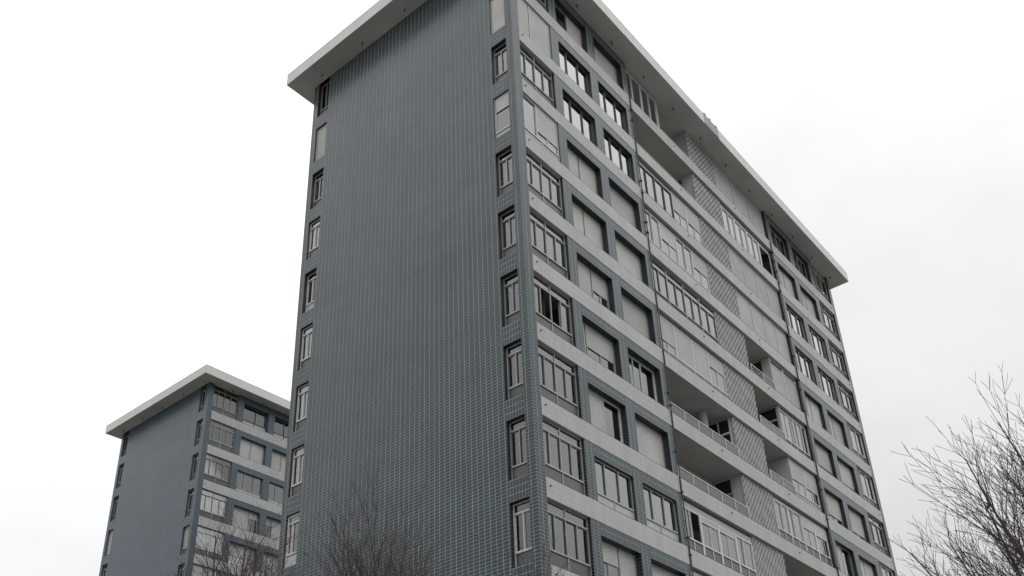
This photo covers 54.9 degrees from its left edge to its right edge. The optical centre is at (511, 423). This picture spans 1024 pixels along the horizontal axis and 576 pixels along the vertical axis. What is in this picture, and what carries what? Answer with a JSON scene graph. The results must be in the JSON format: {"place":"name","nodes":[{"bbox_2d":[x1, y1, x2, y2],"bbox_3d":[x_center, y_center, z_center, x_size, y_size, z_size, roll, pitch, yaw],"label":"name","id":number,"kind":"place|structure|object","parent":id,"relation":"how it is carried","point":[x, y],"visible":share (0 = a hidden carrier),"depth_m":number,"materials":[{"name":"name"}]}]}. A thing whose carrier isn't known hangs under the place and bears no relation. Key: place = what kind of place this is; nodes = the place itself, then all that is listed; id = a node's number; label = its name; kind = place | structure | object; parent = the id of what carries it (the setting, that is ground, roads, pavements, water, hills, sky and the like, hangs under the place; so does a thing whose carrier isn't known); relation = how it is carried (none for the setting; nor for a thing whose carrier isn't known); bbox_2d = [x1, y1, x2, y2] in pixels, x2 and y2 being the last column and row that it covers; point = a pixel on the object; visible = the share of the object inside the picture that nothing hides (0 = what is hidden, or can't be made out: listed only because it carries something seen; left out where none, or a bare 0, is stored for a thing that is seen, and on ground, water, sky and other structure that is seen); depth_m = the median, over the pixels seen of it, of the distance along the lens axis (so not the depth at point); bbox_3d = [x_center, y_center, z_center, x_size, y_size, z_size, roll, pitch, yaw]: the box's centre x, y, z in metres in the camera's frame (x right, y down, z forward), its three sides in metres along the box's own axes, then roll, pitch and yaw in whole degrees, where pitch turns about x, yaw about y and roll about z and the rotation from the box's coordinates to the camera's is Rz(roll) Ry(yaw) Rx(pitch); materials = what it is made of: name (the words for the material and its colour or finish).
{"place":"outdoors","nodes":[
{"label":"outdoors","id":0,"kind":"place"},
{"bbox_2d":[99,364,289,575],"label":"apartment tower","id":1,"kind":"structure","parent":0,"point":[196,445],"depth_m":74.46,"materials":[{"name":"grey tile"}]},
{"bbox_2d":[195,526,223,558],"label":"corner window","id":2,"kind":"structure","parent":1,"relation":"in","point":[204,537],"depth_m":69.81,"materials":[{"name":"grey"}]},
{"bbox_2d":[199,489,227,522],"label":"corner window","id":3,"kind":"structure","parent":1,"relation":"in","point":[211,504],"depth_m":71.18,"materials":[{"name":"grey"}]},
{"bbox_2d":[204,454,230,487],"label":"corner window","id":4,"kind":"structure","parent":1,"relation":"in","point":[217,470],"depth_m":72.58,"materials":[{"name":"grey"}]},
{"bbox_2d":[208,420,234,452],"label":"corner window","id":5,"kind":"structure","parent":1,"relation":"in","point":[221,436],"depth_m":73.93,"materials":[{"name":"grey"}]},
{"bbox_2d":[212,385,238,419],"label":"corner window","id":6,"kind":"structure","parent":1,"relation":"in","point":[225,402],"depth_m":75.32,"materials":[{"name":"grey"}]},
{"bbox_2d":[228,542,254,567],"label":"window","id":7,"kind":"structure","parent":1,"relation":"in","point":[235,555],"depth_m":71.64,"materials":[{"name":"grey"}]},
{"bbox_2d":[232,506,257,532],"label":"window","id":8,"kind":"structure","parent":1,"relation":"in","point":[242,513],"depth_m":73.14,"materials":[{"name":"grey"}]},
{"bbox_2d":[236,471,261,498],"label":"window","id":9,"kind":"structure","parent":1,"relation":"in","point":[247,484],"depth_m":74.44,"materials":[{"name":"grey"}]},
{"bbox_2d":[239,438,263,464],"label":"window","id":10,"kind":"structure","parent":1,"relation":"in","point":[249,450],"depth_m":75.87,"materials":[{"name":"grey"}]},
{"bbox_2d":[243,405,266,431],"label":"window","id":11,"kind":"structure","parent":1,"relation":"in","point":[252,417],"depth_m":77.28,"materials":[{"name":"grey"}]},
{"bbox_2d":[268,483,283,505],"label":"window","id":12,"kind":"structure","parent":1,"relation":"in","point":[275,496],"depth_m":76.16,"materials":[{"name":"grey"}]},
{"bbox_2d":[0,0,1023,575],"label":"sky","id":13,"kind":"structure","parent":0,"point":[155,154],"materials":[{"name":"white"}]},
{"bbox_2d":[277,0,897,575],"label":"apartment tower","id":14,"kind":"structure","parent":0,"point":[573,272],"depth_m":39.49,"materials":[{"name":"grey tile"}]},
{"bbox_2d":[284,512,299,567],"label":"side window","id":15,"kind":"structure","parent":14,"relation":"in","point":[293,521],"depth_m":36.89,"materials":[{"name":"grey"}]},
{"bbox_2d":[290,446,303,496],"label":"side window","id":16,"kind":"structure","parent":14,"relation":"in","point":[296,482],"depth_m":38.27,"materials":[{"name":"grey"}]},
{"bbox_2d":[295,383,308,430],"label":"side window","id":17,"kind":"structure","parent":14,"relation":"in","point":[301,413],"depth_m":39.63,"materials":[{"name":"grey"}]},
{"bbox_2d":[300,324,312,369],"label":"side window","id":18,"kind":"structure","parent":14,"relation":"in","point":[307,333],"depth_m":40.99,"materials":[{"name":"grey"}]},
{"bbox_2d":[305,271,315,311],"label":"side window","id":19,"kind":"structure","parent":14,"relation":"in","point":[311,283],"depth_m":42.42,"materials":[{"name":"grey"}]},
{"bbox_2d":[308,218,319,258],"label":"side window","id":20,"kind":"structure","parent":14,"relation":"in","point":[314,229],"depth_m":43.71,"materials":[{"name":"grey"}]},
{"bbox_2d":[315,124,326,160],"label":"side window","id":21,"kind":"structure","parent":14,"relation":"in","point":[321,133],"depth_m":46.33,"materials":[{"name":"grey"}]},
{"bbox_2d":[490,0,504,33],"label":"side window","id":22,"kind":"structure","parent":14,"relation":"in","point":[496,6],"depth_m":40.27,"materials":[{"name":"grey"}]},
{"bbox_2d":[494,42,507,82],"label":"side window","id":23,"kind":"structure","parent":14,"relation":"in","point":[500,55],"depth_m":39.14,"materials":[{"name":"grey"}]},
{"bbox_2d":[494,91,509,137],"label":"side window","id":24,"kind":"structure","parent":14,"relation":"in","point":[501,104],"depth_m":37.66,"materials":[{"name":"grey"}]},
{"bbox_2d":[498,149,512,194],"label":"side window","id":25,"kind":"structure","parent":14,"relation":"in","point":[504,160],"depth_m":36.42,"materials":[{"name":"grey"}]},
{"bbox_2d":[501,208,515,257],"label":"side window","id":26,"kind":"structure","parent":14,"relation":"in","point":[508,233],"depth_m":35.06,"materials":[{"name":"grey"}]},
{"bbox_2d":[503,272,519,325],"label":"side window","id":27,"kind":"structure","parent":14,"relation":"in","point":[511,292],"depth_m":33.69,"materials":[{"name":"grey"}]},
{"bbox_2d":[506,342,523,399],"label":"side window","id":28,"kind":"structure","parent":14,"relation":"in","point":[513,353],"depth_m":32.34,"materials":[{"name":"grey"}]},
{"bbox_2d":[509,417,527,479],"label":"side window","id":29,"kind":"structure","parent":14,"relation":"in","point":[518,449],"depth_m":30.97,"materials":[{"name":"grey"}]},
{"bbox_2d":[513,499,531,566],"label":"side window","id":30,"kind":"structure","parent":14,"relation":"in","point":[521,511],"depth_m":29.62,"materials":[{"name":"grey"}]},
{"bbox_2d":[517,0,550,57],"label":"corner window","id":31,"kind":"structure","parent":14,"relation":"in","point":[529,22],"depth_m":40.99,"materials":[{"name":"grey"}]},
{"bbox_2d":[520,44,553,106],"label":"corner window","id":32,"kind":"structure","parent":14,"relation":"in","point":[532,71],"depth_m":39.76,"materials":[{"name":"grey"}]},
{"bbox_2d":[523,94,559,161],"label":"corner window","id":33,"kind":"structure","parent":14,"relation":"in","point":[538,125],"depth_m":38.30,"materials":[{"name":"grey"}]},
{"bbox_2d":[526,150,562,216],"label":"corner window","id":34,"kind":"structure","parent":14,"relation":"in","point":[543,183],"depth_m":37.04,"materials":[{"name":"grey glass"}]},
{"bbox_2d":[530,210,567,278],"bbox_3d":[1.275,-6.432,35.561,0.090,2.106,2.234,-23,-35,33],"label":"corner window","id":35,"kind":"structure","parent":14,"relation":"in","point":[548,244],"depth_m":35.68,"materials":[{"name":"grey glass"}]},
{"bbox_2d":[534,274,572,344],"bbox_3d":[1.371,-3.921,34.216,0.122,2.106,2.234,-23,-35,33],"label":"corner window","id":36,"kind":"structure","parent":14,"relation":"in","point":[564,330],"depth_m":34.40,"materials":[{"name":"grey glass"}]},
{"bbox_2d":[538,343,578,416],"bbox_3d":[1.492,-1.420,32.854,0.090,2.106,2.234,-23,-35,33],"label":"corner window","id":37,"kind":"structure","parent":14,"relation":"in","point":[557,376],"depth_m":32.95,"materials":[{"name":"grey glass"}]},
{"bbox_2d":[542,418,584,494],"bbox_3d":[1.601,1.086,31.501,0.090,2.106,2.234,-23,-35,33],"label":"corner window","id":38,"kind":"structure","parent":14,"relation":"in","point":[562,450],"depth_m":31.59,"materials":[{"name":"grey glass"}]},
{"bbox_2d":[555,4,581,46],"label":"window","id":39,"kind":"structure","parent":14,"relation":"in","point":[561,18],"depth_m":44.54,"materials":[{"name":"grey"}]},
{"bbox_2d":[547,500,591,575],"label":"corner window","id":40,"kind":"structure","parent":14,"relation":"in","point":[571,529],"depth_m":30.24,"materials":[{"name":"grey glass"}]},
{"bbox_2d":[558,45,589,95],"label":"window","id":41,"kind":"structure","parent":14,"relation":"in","point":[568,65],"depth_m":43.03,"materials":[{"name":"grey"}]},
{"bbox_2d":[563,93,594,144],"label":"window","id":42,"kind":"structure","parent":14,"relation":"in","point":[572,112],"depth_m":41.68,"materials":[{"name":"grey"}]},
{"bbox_2d":[567,147,597,194],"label":"window","id":43,"kind":"structure","parent":14,"relation":"in","point":[577,166],"depth_m":40.42,"materials":[{"name":"grey"}]},
{"bbox_2d":[572,201,602,249],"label":"window","id":44,"kind":"structure","parent":14,"relation":"in","point":[583,222],"depth_m":39.05,"materials":[{"name":"grey"}]},
{"bbox_2d":[577,259,609,309],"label":"window","id":45,"kind":"structure","parent":14,"relation":"in","point":[590,282],"depth_m":37.71,"materials":[{"name":"grey"}]},
{"bbox_2d":[582,321,615,373],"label":"window","id":46,"kind":"structure","parent":14,"relation":"in","point":[598,347],"depth_m":36.34,"materials":[{"name":"grey"}]},
{"bbox_2d":[588,389,622,442],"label":"window","id":47,"kind":"structure","parent":14,"relation":"in","point":[605,416],"depth_m":35.01,"materials":[{"name":"grey"}]},
{"bbox_2d":[594,46,617,83],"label":"window","id":48,"kind":"structure","parent":14,"relation":"in","point":[600,59],"depth_m":46.58,"materials":[{"name":"grey"}]},
{"bbox_2d":[598,85,626,132],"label":"window","id":49,"kind":"structure","parent":14,"relation":"in","point":[607,103],"depth_m":45.07,"materials":[{"name":"grey"}]},
{"bbox_2d":[594,458,634,519],"bbox_3d":[3.426,2.244,33.347,0.090,1.683,2.344,-23,-35,33],"label":"window","id":50,"kind":"structure","parent":14,"relation":"in","point":[614,488],"depth_m":33.46,"materials":[{"name":"grey glass"}]},
{"bbox_2d":[603,131,632,179],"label":"window","id":51,"kind":"structure","parent":14,"relation":"in","point":[617,155],"depth_m":43.70,"materials":[{"name":"grey"}]},
{"bbox_2d":[601,540,636,575],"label":"window","id":52,"kind":"structure","parent":14,"relation":"in","point":[616,561],"depth_m":32.27,"materials":[{"name":"grey"}]},
{"bbox_2d":[609,185,635,227],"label":"window","id":53,"kind":"structure","parent":14,"relation":"in","point":[621,205],"depth_m":42.49,"materials":[{"name":"grey"}]},
{"bbox_2d":[615,238,642,281],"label":"window","id":54,"kind":"structure","parent":14,"relation":"in","point":[625,256],"depth_m":41.11,"materials":[{"name":"grey"}]},
{"bbox_2d":[625,70,642,109],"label":"bay window","id":55,"kind":"structure","parent":14,"relation":"in","point":[634,91],"depth_m":48.15,"materials":[{"name":"grey"}]},
{"bbox_2d":[621,294,649,339],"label":"window","id":56,"kind":"structure","parent":14,"relation":"in","point":[634,316],"depth_m":39.75,"materials":[{"name":"grey"}]},
{"bbox_2d":[628,354,656,400],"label":"window","id":57,"kind":"structure","parent":14,"relation":"in","point":[642,377],"depth_m":38.45,"materials":[{"name":"grey"}]},
{"bbox_2d":[638,164,656,201],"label":"bay window","id":58,"kind":"structure","parent":14,"relation":"in","point":[648,185],"depth_m":45.46,"materials":[{"name":"grey"}]},
{"bbox_2d":[640,86,658,126],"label":"bay window","id":59,"kind":"structure","parent":14,"relation":"in","point":[649,105],"depth_m":49.10,"materials":[{"name":"grey"}]},
{"bbox_2d":[635,419,665,467],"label":"window","id":60,"kind":"structure","parent":14,"relation":"in","point":[650,444],"depth_m":37.02,"materials":[{"name":"grey"}]},
{"bbox_2d":[644,210,662,250],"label":"bay window","id":61,"kind":"structure","parent":14,"relation":"in","point":[653,224],"depth_m":44.08,"materials":[{"name":"grey"}]},
{"bbox_2d":[650,258,669,303],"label":"bay window","id":62,"kind":"structure","parent":14,"relation":"in","point":[660,277],"depth_m":42.73,"materials":[{"name":"grey"}]},
{"bbox_2d":[643,485,678,541],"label":"window","id":63,"kind":"structure","parent":14,"relation":"in","point":[660,510],"depth_m":35.47,"materials":[{"name":"grey glass"}]},
{"bbox_2d":[654,178,674,218],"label":"bay window","id":64,"kind":"structure","parent":14,"relation":"in","point":[664,199],"depth_m":46.41,"materials":[{"name":"grey"}]},
{"bbox_2d":[657,313,677,359],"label":"bay window","id":65,"kind":"structure","parent":14,"relation":"in","point":[668,336],"depth_m":41.29,"materials":[{"name":"grey"}]},
{"bbox_2d":[659,222,679,265],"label":"bay window","id":66,"kind":"structure","parent":14,"relation":"in","point":[669,246],"depth_m":44.91,"materials":[{"name":"grey"}]},
{"bbox_2d":[666,271,686,317],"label":"bay window","id":67,"kind":"structure","parent":14,"relation":"in","point":[675,288],"depth_m":43.61,"materials":[{"name":"grey"}]},
{"bbox_2d":[671,193,688,231],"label":"bay window","id":68,"kind":"structure","parent":14,"relation":"in","point":[679,209],"depth_m":47.39,"materials":[{"name":"grey"}]},
{"bbox_2d":[673,326,695,373],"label":"bay window","id":69,"kind":"structure","parent":14,"relation":"in","point":[683,343],"depth_m":42.16,"materials":[{"name":"grey"}]},
{"bbox_2d":[675,237,695,279],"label":"bay window","id":70,"kind":"structure","parent":14,"relation":"in","point":[684,253],"depth_m":45.96,"materials":[{"name":"grey"}]},
{"bbox_2d":[682,284,703,330],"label":"bay window","id":71,"kind":"structure","parent":14,"relation":"in","point":[692,305],"depth_m":44.59,"materials":[{"name":"grey"}]},
{"bbox_2d":[682,505,704,554],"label":"bay window","id":72,"kind":"structure","parent":14,"relation":"in","point":[696,545],"depth_m":37.06,"materials":[{"name":"grey"}]},
{"bbox_2d":[685,206,702,244],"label":"bay window","id":73,"kind":"structure","parent":14,"relation":"in","point":[693,222],"depth_m":48.29,"materials":[{"name":"grey"}]},
{"bbox_2d":[691,251,710,292],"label":"bay window","id":74,"kind":"structure","parent":14,"relation":"in","point":[700,269],"depth_m":46.88,"materials":[{"name":"grey"}]},
{"bbox_2d":[691,340,711,385],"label":"bay window","id":75,"kind":"structure","parent":14,"relation":"in","point":[700,357],"depth_m":43.15,"materials":[{"name":"grey"}]},
{"bbox_2d":[699,299,718,343],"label":"bay window","id":76,"kind":"structure","parent":14,"relation":"in","point":[707,314],"depth_m":45.58,"materials":[{"name":"grey"}]},
{"bbox_2d":[700,515,723,563],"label":"bay window","id":77,"kind":"structure","parent":14,"relation":"in","point":[710,530],"depth_m":38.09,"materials":[{"name":"grey"}]},
{"bbox_2d":[707,353,727,397],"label":"bay window","id":78,"kind":"structure","parent":14,"relation":"in","point":[716,368],"depth_m":44.17,"materials":[{"name":"grey"}]},
{"bbox_2d":[709,419,732,443],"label":"window","id":79,"kind":"structure","parent":14,"relation":"in","point":[723,428],"depth_m":43.77,"materials":[{"name":"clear glass"}]},
{"bbox_2d":[718,525,740,572],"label":"bay window","id":80,"kind":"structure","parent":14,"relation":"in","point":[728,541],"depth_m":39.08,"materials":[{"name":"grey"}]},
{"bbox_2d":[713,162,765,236],"bbox_3d":[12.833,-12.469,55.452,0.054,2.234,5.664,-23,-35,33],"label":"bay window","id":81,"kind":"structure","parent":14,"relation":"in","point":[728,188],"depth_m":55.44,"materials":[{"name":"grey"}]},
{"bbox_2d":[735,534,756,575],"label":"bay window","id":82,"kind":"structure","parent":14,"relation":"in","point":[745,549],"depth_m":40.07,"materials":[{"name":"grey"}]},
{"bbox_2d":[727,246,781,317],"bbox_3d":[13.053,-7.400,52.714,0.054,2.103,5.664,-23,-35,33],"label":"bay window","id":83,"kind":"structure","parent":14,"relation":"in","point":[740,268],"depth_m":52.68,"materials":[{"name":"grey"}]},
{"bbox_2d":[735,290,790,362],"bbox_3d":[13.162,-4.894,51.361,0.054,2.103,5.664,-23,-35,33],"label":"bay window","id":84,"kind":"structure","parent":14,"relation":"in","point":[750,315],"depth_m":51.33,"materials":[{"name":"grey"}]},
{"bbox_2d":[769,358,787,398],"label":"bay window","id":85,"kind":"structure","parent":14,"relation":"in","point":[778,377],"depth_m":50.48,"materials":[{"name":"grey"}]},
{"bbox_2d":[773,499,793,543],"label":"bay window","id":86,"kind":"structure","parent":14,"relation":"in","point":[784,528],"depth_m":44.52,"materials":[{"name":"grey"}]},
{"bbox_2d":[779,409,797,449],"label":"bay window","id":87,"kind":"structure","parent":14,"relation":"in","point":[787,423],"depth_m":49.14,"materials":[{"name":"grey"}]},
{"bbox_2d":[782,369,800,409],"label":"bay window","id":88,"kind":"structure","parent":14,"relation":"in","point":[792,393],"depth_m":51.49,"materials":[{"name":"grey"}]},
{"bbox_2d":[786,305,805,340],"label":"window","id":89,"kind":"structure","parent":14,"relation":"in","point":[796,324],"depth_m":56.00,"materials":[{"name":"grey"}]},
{"bbox_2d":[787,508,806,550],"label":"bay window","id":90,"kind":"structure","parent":14,"relation":"in","point":[795,519],"depth_m":45.48,"materials":[{"name":"grey"}]},
{"bbox_2d":[789,459,808,502],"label":"bay window","id":91,"kind":"structure","parent":14,"relation":"in","point":[796,471],"depth_m":47.77,"materials":[{"name":"grey"}]},
{"bbox_2d":[792,419,810,458],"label":"bay window","id":92,"kind":"structure","parent":14,"relation":"in","point":[800,433],"depth_m":50.15,"materials":[{"name":"grey"}]},
{"bbox_2d":[795,348,815,384],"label":"window","id":93,"kind":"structure","parent":14,"relation":"in","point":[805,367],"depth_m":54.65,"materials":[{"name":"grey"}]},
{"bbox_2d":[800,516,819,558],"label":"bay window","id":94,"kind":"structure","parent":14,"relation":"in","point":[808,528],"depth_m":46.45,"materials":[{"name":"grey"}]},
{"bbox_2d":[802,469,821,511],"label":"bay window","id":95,"kind":"structure","parent":14,"relation":"in","point":[810,483],"depth_m":48.77,"materials":[{"name":"grey"}]},
{"bbox_2d":[814,525,832,566],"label":"bay window","id":96,"kind":"structure","parent":14,"relation":"in","point":[821,536],"depth_m":47.43,"materials":[{"name":"grey"}]},
{"bbox_2d":[815,443,832,475],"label":"window","id":97,"kind":"structure","parent":14,"relation":"in","point":[823,456],"depth_m":52.02,"materials":[{"name":"grey"}]},
{"bbox_2d":[818,369,836,402],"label":"window","id":98,"kind":"structure","parent":14,"relation":"in","point":[827,385],"depth_m":56.69,"materials":[{"name":"grey"}]},
{"bbox_2d":[825,492,843,525],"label":"window","id":99,"kind":"structure","parent":14,"relation":"in","point":[833,504],"depth_m":50.67,"materials":[{"name":"grey"}]},
{"bbox_2d":[828,341,847,379],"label":"corner window","id":100,"kind":"structure","parent":14,"relation":"in","point":[838,363],"depth_m":60.15,"materials":[{"name":"grey"}]},
{"bbox_2d":[835,543,853,575],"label":"window","id":101,"kind":"structure","parent":14,"relation":"in","point":[844,557],"depth_m":49.36,"materials":[{"name":"grey"}]},
{"bbox_2d":[837,381,856,419],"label":"corner window","id":102,"kind":"structure","parent":14,"relation":"in","point":[846,397],"depth_m":58.79,"materials":[{"name":"grey"}]},
{"bbox_2d":[847,424,866,462],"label":"corner window","id":103,"kind":"structure","parent":14,"relation":"in","point":[856,441],"depth_m":57.45,"materials":[{"name":"grey"}]},
{"bbox_2d":[848,508,865,540],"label":"window","id":104,"kind":"structure","parent":14,"relation":"in","point":[856,521],"depth_m":52.71,"materials":[{"name":"grey"}]},
{"bbox_2d":[857,468,877,508],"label":"corner window","id":105,"kind":"structure","parent":14,"relation":"in","point":[865,481],"depth_m":56.09,"materials":[{"name":"grey"}]},
{"bbox_2d":[867,514,888,555],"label":"corner window","id":106,"kind":"structure","parent":14,"relation":"in","point":[876,527],"depth_m":54.70,"materials":[{"name":"grey"}]},
{"bbox_2d":[887,364,1023,575],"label":"bare tree","id":107,"kind":"object","parent":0,"point":[1014,550],"visible":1,"depth_m":12.15,"materials":[{"name":"brown plant"}]},
{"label":"pavement","id":108,"kind":"structure","parent":0,"visible":0},
{"bbox_2d":[303,462,456,575],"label":"bare tree","id":109,"kind":"object","parent":108,"relation":"on","point":[361,572],"visible":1,"depth_m":17.87,"materials":[{"name":"brown plant"}]},
{"label":"ground","id":110,"kind":"structure","parent":0,"visible":0},
{"bbox_2d":[173,496,309,575],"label":"bare tree","id":111,"kind":"object","parent":110,"relation":"on","point":[250,564],"visible":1,"depth_m":21.14,"materials":[{"name":"brown plant"}]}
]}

